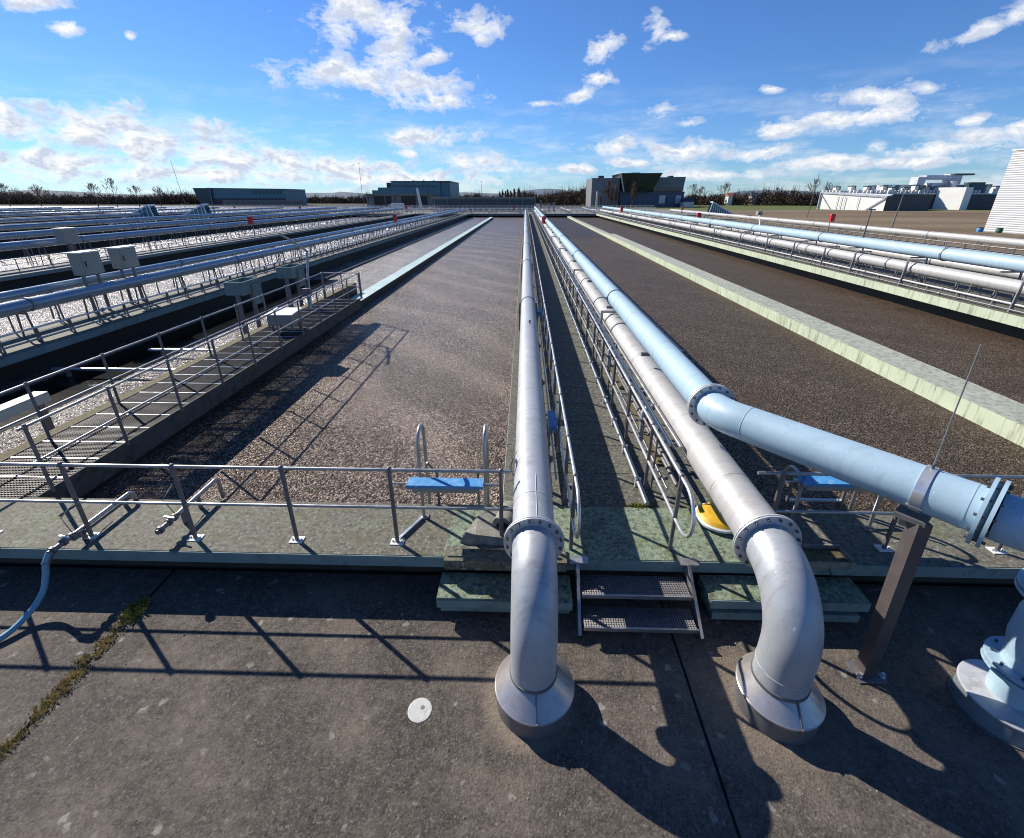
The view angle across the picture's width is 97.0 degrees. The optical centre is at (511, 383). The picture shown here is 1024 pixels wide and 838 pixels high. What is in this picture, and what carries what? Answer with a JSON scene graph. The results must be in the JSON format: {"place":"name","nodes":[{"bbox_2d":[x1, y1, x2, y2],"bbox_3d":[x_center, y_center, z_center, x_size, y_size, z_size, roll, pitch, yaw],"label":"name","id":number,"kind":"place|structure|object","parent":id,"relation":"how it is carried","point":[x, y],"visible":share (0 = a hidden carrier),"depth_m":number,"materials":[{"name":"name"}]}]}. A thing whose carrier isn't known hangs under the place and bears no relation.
{"place":"outdoors","nodes":[
{"label":"outdoors","id":0,"kind":"place"},
{"bbox_2d":[0,566,173,753],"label":"deck","id":1,"kind":"structure","parent":0,"point":[69,607],"depth_m":5.41,"materials":[{"name":"concrete"}]},
{"bbox_2d":[117,596,149,623],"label":"grass","id":2,"kind":"structure","parent":1,"relation":"on","point":[139,607],"depth_m":5.49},
{"bbox_2d":[0,206,185,211],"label":"sludge water","id":3,"kind":"structure","parent":0,"point":[83,207],"depth_m":228.42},
{"bbox_2d":[0,279,338,432],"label":"dark water","id":4,"kind":"structure","parent":0,"point":[60,387],"depth_m":15.56,"materials":[{"name":"black liquid"}]},
{"bbox_2d":[0,497,454,555],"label":"walkway","id":5,"kind":"structure","parent":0,"point":[345,531],"depth_m":6.13,"materials":[{"name":"concrete"}]},
{"bbox_2d":[47,491,137,553],"bbox_3d":[-5.704,1.877,6.098,0.366,0.556,1.300,-1,22,-2],"label":"spray lance","id":6,"kind":"object","parent":5,"relation":"on","point":[66,539],"visible":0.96,"depth_m":5.89,"materials":[{"name":"metal"}]},
{"bbox_2d":[0,551,54,641],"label":"water hose","id":7,"kind":"object","parent":6,"relation":"hanging from","point":[46,562],"visible":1,"depth_m":5.43,"materials":[{"name":"rubber"}]},
{"bbox_2d":[155,478,224,534],"bbox_3d":[-4.595,1.722,6.342,0.364,0.556,1.250,-1,22,-2],"label":"spray lance","id":8,"kind":"object","parent":5,"relation":"on","point":[171,519],"visible":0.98,"depth_m":6.19,"materials":[{"name":"metal"}]},
{"bbox_2d":[0,461,510,544],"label":"handrail","id":9,"kind":"object","parent":5,"relation":"on","point":[194,536],"visible":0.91,"depth_m":5.63,"materials":[{"name":"metal"}]},
{"bbox_2d":[392,423,498,518],"bbox_3d":[-0.849,1.782,6.343,1.380,2.544,0.734,1,22,1],"label":"tank ladder","id":10,"kind":"object","parent":5,"relation":"attached to","point":[427,485],"visible":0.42,"depth_m":5.88,"materials":[{"name":"metal"}]},
{"bbox_2d":[0,548,1021,578],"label":"walkway edge","id":11,"kind":"object","parent":5,"relation":"attached to","point":[606,565],"visible":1,"depth_m":5.67,"materials":[{"name":"concrete"}]},
{"bbox_2d":[0,214,469,367],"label":"walkway","id":12,"kind":"structure","parent":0,"point":[10,340],"depth_m":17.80,"materials":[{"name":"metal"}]},
{"bbox_2d":[64,250,111,313],"bbox_3d":[-15.882,-3.842,17.174,0.520,2.270,0.920,1,22,1],"label":"switch cabinet","id":13,"kind":"object","parent":12,"relation":"on","point":[84,263],"visible":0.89,"depth_m":16.77,"materials":[{"name":"metal"}]},
{"bbox_2d":[105,245,144,303],"bbox_3d":[-15.836,-4.490,18.745,0.520,2.270,0.920,1,22,1],"label":"switch cabinet","id":14,"kind":"object","parent":12,"relation":"on","point":[122,257],"visible":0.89,"depth_m":18.34,"materials":[{"name":"metal"}]},
{"bbox_2d":[1,211,456,331],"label":"handrail","id":15,"kind":"object","parent":12,"relation":"on","point":[11,324],"visible":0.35,"depth_m":21.33,"materials":[{"name":"metal"}]},
{"bbox_2d":[0,209,458,318],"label":"blue grey pipe","id":16,"kind":"object","parent":12,"relation":"on","point":[16,294],"visible":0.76,"depth_m":21.19,"materials":[{"name":"metal"}]},
{"bbox_2d":[0,209,464,337],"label":"blue grey pipe","id":17,"kind":"object","parent":12,"relation":"on","point":[24,305],"visible":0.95,"depth_m":19.03,"materials":[{"name":"metal"}]},
{"bbox_2d":[0,212,465,351],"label":"tube","id":18,"kind":"object","parent":12,"relation":"on","point":[38,334],"visible":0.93,"depth_m":19.07,"materials":[{"name":"metal"}]},
{"bbox_2d":[0,213,467,350],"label":"tube","id":19,"kind":"object","parent":12,"relation":"on","point":[59,332],"visible":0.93,"depth_m":17.13,"materials":[{"name":"metal"}]},
{"bbox_2d":[0,217,493,454],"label":"sludge water","id":20,"kind":"structure","parent":0,"point":[375,271],"depth_m":28.03,"materials":[{"name":"liquid"}]},
{"bbox_2d":[0,391,54,430],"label":"launder beam","id":21,"kind":"structure","parent":20,"relation":"in","point":[14,407],"depth_m":10.05,"materials":[{"name":"metal"}]},
{"bbox_2d":[51,367,174,376],"bbox_3d":[-11.404,-0.026,13.855,5.100,0.950,0.100,1,22,1],"label":"cross tube","id":22,"kind":"object","parent":20,"relation":"in","point":[68,373],"visible":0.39,"depth_m":13.67,"materials":[{"name":"metal"}]},
{"bbox_2d":[0,282,356,460],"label":"mossy kerb","id":23,"kind":"structure","parent":20,"relation":"in","point":[338,292],"depth_m":10.97,"materials":[{"name":"concrete"}]},
{"bbox_2d":[223,277,262,334],"bbox_3d":[-10.582,-2.821,18.305,0.780,2.720,1.240,1,22,1],"label":"trough box","id":24,"kind":"object","parent":20,"relation":"in","point":[237,288],"visible":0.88,"depth_m":17.80,"materials":[{"name":"metal"}]},
{"bbox_2d":[80,217,492,497],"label":"divider wall","id":25,"kind":"structure","parent":20,"relation":"in","point":[372,293],"depth_m":24.45,"materials":[{"name":"concrete"}]},
{"bbox_2d":[0,298,360,497],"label":"grating walkway","id":26,"kind":"structure","parent":25,"relation":"on","point":[151,424],"depth_m":9.42,"materials":[{"name":"metal"}]},
{"bbox_2d":[0,272,325,439],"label":"handrail","id":27,"kind":"object","parent":26,"relation":"on","point":[34,403],"visible":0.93,"depth_m":9.79,"materials":[{"name":"metal"}]},
{"bbox_2d":[15,273,361,491],"bbox_3d":[-6.775,-1.554,13.114,0.075,1.142,14.150,1,22,1],"label":"handrail","id":28,"kind":"object","parent":26,"relation":"on","point":[39,458],"visible":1,"depth_m":8.98,"materials":[{"name":"metal"}]},
{"bbox_2d":[264,307,301,332],"bbox_3d":[-7.502,-2.088,14.999,0.880,0.690,0.800,1,22,1],"label":"panel box","id":29,"kind":"object","parent":26,"relation":"on","point":[286,315],"visible":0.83,"depth_m":14.69,"materials":[{"name":"metal"}]},
{"bbox_2d":[279,234,311,312],"bbox_3d":[-8.123,-4.290,17.584,0.659,3.006,1.360,1,22,1],"label":"davit arm","id":30,"kind":"object","parent":26,"relation":"on","point":[307,291],"visible":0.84,"depth_m":17.79},
{"bbox_2d":[276,264,306,306],"bbox_3d":[-10.476,-4.309,21.908,0.780,2.720,1.240,1,22,1],"label":"trough box","id":31,"kind":"object","parent":20,"relation":"in","point":[286,272],"visible":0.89,"depth_m":21.37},
{"bbox_2d":[324,217,474,279],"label":"baffle beam","id":32,"kind":"structure","parent":20,"relation":"on","point":[349,268],"depth_m":41.20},
{"bbox_2d":[88,217,523,504],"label":"sludge water","id":33,"kind":"structure","parent":0,"point":[429,346],"depth_m":11.93,"materials":[{"name":"liquid"}]},
{"bbox_2d":[11,213,671,216],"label":"walkway","id":34,"kind":"structure","parent":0,"point":[516,214],"depth_m":119.36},
{"bbox_2d":[170,208,655,213],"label":"handrail","id":35,"kind":"object","parent":34,"relation":"on","point":[544,210],"visible":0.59,"depth_m":119.12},
{"bbox_2d":[177,208,653,212],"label":"handrail","id":36,"kind":"object","parent":34,"relation":"on","point":[425,208],"visible":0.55,"depth_m":121.73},
{"bbox_2d":[0,570,737,837],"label":"deck","id":37,"kind":"structure","parent":0,"point":[213,761],"depth_m":4.29,"materials":[{"name":"concrete"}]},
{"bbox_2d":[0,597,153,762],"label":"grass","id":38,"kind":"structure","parent":37,"relation":"on","point":[42,711],"depth_m":4.71,"materials":[{"name":"plant"}]},
{"bbox_2d":[408,698,431,722],"bbox_3d":[-0.911,3.223,4.473,0.236,0.008,0.236,1,22,1],"label":"survey disc","id":39,"kind":"object","parent":37,"relation":"on","point":[419,710],"visible":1,"depth_m":4.46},
{"bbox_2d":[436,546,572,613],"bbox_3d":[-0.085,2.452,5.569,1.600,0.595,0.585,1,22,1],"label":"pipe pedestal","id":40,"kind":"object","parent":37,"relation":"on","point":[484,592],"visible":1,"depth_m":5.51,"materials":[{"name":"concrete"}]},
{"bbox_2d":[9,587,1011,837],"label":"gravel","id":41,"kind":"structure","parent":37,"relation":"on","point":[387,649],"depth_m":4.93,"materials":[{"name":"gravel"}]},
{"bbox_2d":[495,210,573,739],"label":"silver pipe","id":42,"kind":"object","parent":37,"relation":"on","point":[534,686],"visible":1,"depth_m":4.36,"materials":[{"name":"metal"}]},
{"bbox_2d":[529,233,556,497],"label":"service tube","id":43,"kind":"object","parent":42,"relation":"attached to","point":[551,459],"visible":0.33,"depth_m":9.18,"materials":[{"name":"metal"}]},
{"bbox_2d":[570,556,703,638],"bbox_3d":[1.482,2.562,5.389,1.555,0.639,0.716,1,22,1],"label":"step stair","id":44,"kind":"object","parent":37,"relation":"on","point":[688,586],"visible":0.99,"depth_m":5.31,"materials":[{"name":"metal"}]},
{"bbox_2d":[372,180,458,196],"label":"industrial block","id":45,"kind":"structure","parent":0,"point":[445,188],"depth_m":212.87,"materials":[{"name":"grey metal"}]},
{"bbox_2d":[1,189,859,197],"bbox_3d":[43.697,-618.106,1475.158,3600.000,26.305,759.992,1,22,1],"label":"hills","id":46,"kind":"structure","parent":0,"point":[345,194],"depth_m":1334.36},
{"bbox_2d":[0,198,1023,837],"bbox_3d":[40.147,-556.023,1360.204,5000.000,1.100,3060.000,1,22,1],"label":"ground","id":47,"kind":"structure","parent":0,"point":[970,222],"depth_m":105.59,"materials":[{"name":"concrete"}]},
{"bbox_2d":[0,186,199,204],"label":"wood","id":48,"kind":"object","parent":47,"relation":"on","point":[89,199],"visible":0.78,"depth_m":287.76,"materials":[{"name":"plant"}]},
{"bbox_2d":[109,204,164,226],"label":"pump housing","id":49,"kind":"object","parent":47,"relation":"on","point":[149,209],"visible":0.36,"depth_m":75.01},
{"bbox_2d":[0,216,293,242],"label":"basin wall","id":50,"kind":"structure","parent":47,"relation":"on","point":[36,238],"depth_m":68.18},
{"bbox_2d":[0,215,347,257],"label":"basin wall","id":51,"kind":"structure","parent":47,"relation":"on","point":[53,248],"depth_m":54.36,"materials":[{"name":"concrete"}]},
{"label":"walkway","id":52,"kind":"structure","parent":51,"relation":"on","visible":0},
{"bbox_2d":[0,207,336,241],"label":"blue grey pipe","id":53,"kind":"object","parent":52,"relation":"on","point":[14,227],"visible":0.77,"depth_m":55.94,"materials":[{"name":"metal"}]},
{"bbox_2d":[173,203,215,225],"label":"pump housing","id":54,"kind":"object","parent":47,"relation":"on","point":[202,209],"visible":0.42,"depth_m":74.74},
{"bbox_2d":[0,215,412,291],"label":"basin wall","id":55,"kind":"structure","parent":47,"relation":"on","point":[14,284],"depth_m":38.20,"materials":[{"name":"concrete"}]},
{"bbox_2d":[0,213,414,281],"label":"walkway","id":56,"kind":"structure","parent":55,"relation":"on","point":[24,270],"depth_m":39.78,"materials":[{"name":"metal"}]},
{"bbox_2d":[51,227,79,251],"bbox_3d":[-29.161,-9.092,29.901,0.680,2.260,1.080,1,22,1],"label":"switch cabinet","id":57,"kind":"object","parent":56,"relation":"on","point":[68,236],"visible":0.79,"depth_m":29.48,"materials":[{"name":"metal"}]},
{"bbox_2d":[0,207,379,265],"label":"blue grey pipe","id":58,"kind":"object","parent":56,"relation":"on","point":[22,235],"visible":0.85,"depth_m":45.65,"materials":[{"name":"metal"}]},
{"bbox_2d":[0,207,403,264],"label":"blue grey pipe","id":59,"kind":"object","parent":56,"relation":"on","point":[27,244],"visible":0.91,"depth_m":38.74,"materials":[{"name":"metal"}]},
{"bbox_2d":[0,210,411,273],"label":"handrail","id":60,"kind":"object","parent":56,"relation":"on","point":[200,239],"visible":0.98,"depth_m":39.11,"materials":[{"name":"metal"}]},
{"bbox_2d":[0,215,467,386],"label":"basin wall","id":61,"kind":"structure","parent":47,"relation":"on","point":[18,371],"depth_m":17.61,"materials":[{"name":"concrete"}]},
{"bbox_2d":[193,188,306,205],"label":"long hall","id":62,"kind":"structure","parent":47,"relation":"on","point":[218,195],"depth_m":243.82,"materials":[{"name":"grey metal"}]},
{"bbox_2d":[222,200,303,206],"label":"screen wall","id":63,"kind":"structure","parent":47,"relation":"on","point":[288,203],"depth_m":224.34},
{"bbox_2d":[306,192,369,203],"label":"wood","id":64,"kind":"object","parent":47,"relation":"on","point":[336,200],"visible":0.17,"depth_m":329.48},
{"bbox_2d":[0,562,1015,586],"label":"basin wall","id":65,"kind":"structure","parent":47,"relation":"on","point":[413,572],"depth_m":6.17,"materials":[{"name":"concrete"}]},
{"bbox_2d":[0,558,1014,582],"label":"walkway edge","id":66,"kind":"object","parent":65,"relation":"on","point":[592,572],"visible":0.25,"depth_m":5.80,"materials":[{"name":"concrete"}]},
{"bbox_2d":[539,180,586,205],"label":"wood","id":67,"kind":"object","parent":47,"relation":"on","point":[566,200],"visible":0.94,"depth_m":246.83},
{"bbox_2d":[685,181,878,205],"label":"wood","id":68,"kind":"object","parent":47,"relation":"on","point":[783,198],"visible":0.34,"depth_m":261.70,"materials":[{"name":"plant"}]},
{"bbox_2d":[598,216,1023,339],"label":"basin wall","id":69,"kind":"structure","parent":47,"relation":"on","point":[1005,329],"depth_m":24.36,"materials":[{"name":"concrete"}]},
{"bbox_2d":[816,173,999,210],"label":"white plant","id":70,"kind":"object","parent":47,"relation":"on","point":[947,193],"visible":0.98,"depth_m":179.09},
{"bbox_2d":[0,0,1023,196],"label":"sky","id":71,"kind":"structure","parent":0,"point":[495,95],"materials":[{"name":"blue"}]},
{"bbox_2d":[333,209,750,215],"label":"pavement","id":72,"kind":"structure","parent":0,"point":[663,211],"depth_m":139.07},
{"bbox_2d":[364,194,436,207],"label":"head works","id":73,"kind":"structure","parent":72,"relation":"on","point":[385,200],"depth_m":173.39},
{"bbox_2d":[430,197,535,211],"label":"long canopy","id":74,"kind":"object","parent":72,"relation":"on","point":[482,202],"visible":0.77,"depth_m":143.86,"materials":[{"name":"metal"}]},
{"bbox_2d":[547,217,605,237],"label":"sludge water","id":75,"kind":"structure","parent":0,"point":[567,227],"depth_m":75.50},
{"bbox_2d":[443,504,740,561],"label":"walkway","id":76,"kind":"structure","parent":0,"point":[619,533],"depth_m":5.98,"materials":[{"name":"concrete"}]},
{"bbox_2d":[460,501,512,546],"bbox_3d":[-0.229,1.790,6.014,0.712,0.374,0.739,6,23,15],"label":"concrete stub","id":77,"kind":"object","parent":76,"relation":"on","point":[483,530],"visible":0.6,"depth_m":5.83,"materials":[{"name":"concrete"}]},
{"bbox_2d":[695,502,731,533],"bbox_3d":[2.839,1.821,6.220,0.620,0.154,0.620,1,22,1],"label":"round float","id":78,"kind":"object","parent":76,"relation":"on","point":[708,516],"visible":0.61,"depth_m":6.11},
{"bbox_2d":[503,214,712,508],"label":"walkway","id":79,"kind":"structure","parent":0,"point":[605,478],"depth_m":8.99,"materials":[{"name":"metal"}]},
{"bbox_2d":[528,213,580,550],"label":"handrail","id":80,"kind":"object","parent":79,"relation":"on","point":[565,456],"visible":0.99,"depth_m":7.48,"materials":[{"name":"metal"}]},
{"bbox_2d":[532,214,649,505],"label":"kerb tube","id":81,"kind":"object","parent":79,"relation":"on","point":[637,480],"visible":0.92,"depth_m":9.17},
{"bbox_2d":[533,210,683,490],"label":"cable conduit","id":82,"kind":"object","parent":79,"relation":"on","point":[662,454],"visible":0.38,"depth_m":8.59,"materials":[{"name":"metal"}]},
{"bbox_2d":[532,209,695,550],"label":"handrail","id":83,"kind":"object","parent":79,"relation":"on","point":[681,482],"visible":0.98,"depth_m":7.85,"materials":[{"name":"metal"}]},
{"bbox_2d":[610,364,663,465],"bbox_3d":[2.588,0.415,9.944,0.200,0.038,5.000,1,22,1],"label":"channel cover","id":84,"kind":"object","parent":79,"relation":"on","point":[645,433],"visible":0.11,"depth_m":8.98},
{"bbox_2d":[585,173,685,206],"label":"office building","id":85,"kind":"structure","parent":0,"point":[656,189],"depth_m":220.67,"materials":[{"name":"grey glass"}]},
{"bbox_2d":[568,217,1023,511],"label":"sludge water","id":86,"kind":"structure","parent":0,"point":[745,355],"depth_m":15.40,"materials":[{"name":"liquid"}]},
{"bbox_2d":[606,234,1023,447],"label":"divider wall","id":87,"kind":"structure","parent":86,"relation":"in","point":[998,414],"depth_m":14.21,"materials":[{"name":"concrete"}]},
{"bbox_2d":[596,214,1023,328],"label":"walkway","id":88,"kind":"structure","parent":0,"point":[1001,295],"depth_m":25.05,"materials":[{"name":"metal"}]},
{"bbox_2d":[600,209,1023,311],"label":"silver pipe","id":89,"kind":"object","parent":88,"relation":"on","point":[1002,284],"visible":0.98,"depth_m":24.80,"materials":[{"name":"metal"}]},
{"bbox_2d":[601,213,1023,307],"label":"tube","id":90,"kind":"object","parent":88,"relation":"on","point":[992,300],"visible":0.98,"depth_m":24.37,"materials":[{"name":"metal"}]},
{"bbox_2d":[602,206,1023,301],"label":"blue pipe","id":91,"kind":"object","parent":88,"relation":"on","point":[1012,264],"visible":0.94,"depth_m":24.93,"materials":[{"name":"metal"}]},
{"bbox_2d":[602,214,1023,313],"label":"tube","id":92,"kind":"object","parent":88,"relation":"on","point":[938,293],"visible":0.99,"depth_m":23.97,"materials":[{"name":"metal"}]},
{"bbox_2d":[613,210,1023,280],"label":"silver pipe","id":93,"kind":"object","parent":88,"relation":"on","point":[973,268],"visible":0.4,"depth_m":27.50,"materials":[{"name":"metal"}]},
{"bbox_2d":[656,580,1023,837],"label":"deck","id":94,"kind":"structure","parent":0,"point":[916,758],"depth_m":4.21,"materials":[{"name":"concrete"}]},
{"bbox_2d":[534,210,825,744],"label":"silver pipe","id":95,"kind":"object","parent":94,"relation":"on","point":[778,695],"visible":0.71,"depth_m":4.35,"materials":[{"name":"metal"}]},
{"bbox_2d":[534,207,1023,751],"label":"blue pipe","id":96,"kind":"object","parent":94,"relation":"on","point":[986,693],"visible":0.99,"depth_m":4.41,"materials":[{"name":"metal"}]},
{"bbox_2d":[931,344,981,468],"bbox_3d":[3.831,0.238,3.916,0.062,1.210,0.026,-8,24,-19],"label":"antenna rod","id":97,"kind":"object","parent":96,"relation":"on","point":[933,465],"visible":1,"depth_m":3.89,"materials":[{"name":"metal"}]},
{"bbox_2d":[697,575,870,622],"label":"step","id":98,"kind":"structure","parent":94,"relation":"on","point":[731,597],"depth_m":5.33,"materials":[{"name":"concrete"}]},
{"bbox_2d":[845,504,932,684],"bbox_3d":[3.837,2.137,4.609,0.416,1.911,0.569,1,22,1],"label":"steel post","id":99,"kind":"object","parent":94,"relation":"on","point":[908,554],"visible":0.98,"depth_m":4.46,"materials":[{"name":"metal"}]},
{"bbox_2d":[673,214,1023,256],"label":"walkway","id":100,"kind":"structure","parent":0,"point":[988,251],"depth_m":46.11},
{"bbox_2d":[665,211,1023,256],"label":"handrail","id":101,"kind":"object","parent":100,"relation":"on","point":[874,236],"visible":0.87,"depth_m":44.47,"materials":[{"name":"metal"}]},
{"bbox_2d":[670,209,1023,250],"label":"silver pipe","id":102,"kind":"object","parent":100,"relation":"on","point":[974,238],"visible":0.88,"depth_m":45.22,"materials":[{"name":"metal"}]},
{"bbox_2d":[777,513,1023,567],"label":"walkway","id":103,"kind":"structure","parent":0,"point":[947,545],"depth_m":5.88,"materials":[{"name":"concrete"}]},
{"bbox_2d":[801,544,856,569],"bbox_3d":[3.565,2.121,5.576,1.090,0.097,0.320,1,22,1],"label":"box tray","id":104,"kind":"object","parent":103,"relation":"on","point":[827,556],"visible":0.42,"depth_m":5.56,"materials":[{"name":"metal"}]},
{"bbox_2d":[777,465,881,530],"bbox_3d":[4.195,2.067,6.333,1.350,2.024,0.534,1,22,1],"label":"tank ladder","id":105,"kind":"object","parent":103,"relation":"attached to","point":[818,483],"visible":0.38,"depth_m":5.92,"materials":[{"name":"metal"}]},
{"bbox_2d":[757,470,1023,553],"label":"handrail","id":106,"kind":"object","parent":103,"relation":"on","point":[996,549],"visible":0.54,"depth_m":5.54,"materials":[{"name":"metal"}]},
{"bbox_2d":[984,149,1023,233],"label":"ribbed tower","id":107,"kind":"structure","parent":0,"point":[1007,212],"depth_m":62.66,"materials":[{"name":"metal"}]},
{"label":"walkway","id":108,"kind":"structure","parent":0,"visible":0},
{"bbox_2d":[0,207,166,217],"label":"blue grey pipe","id":109,"kind":"object","parent":108,"relation":"on","point":[79,210],"visible":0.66,"depth_m":92.67,"materials":[{"name":"metal"}]},
{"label":"walkway","id":110,"kind":"structure","parent":0,"visible":0},
{"bbox_2d":[0,207,282,230],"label":"blue grey pipe","id":111,"kind":"object","parent":110,"relation":"on","point":[57,218],"visible":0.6,"depth_m":66.69,"materials":[{"name":"metal"}]},
{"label":"walkway","id":112,"kind":"structure","parent":0,"visible":0},
{"bbox_2d":[0,207,219,222],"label":"blue grey pipe","id":113,"kind":"object","parent":112,"relation":"on","point":[34,214],"visible":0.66,"depth_m":80.99,"materials":[{"name":"metal"}]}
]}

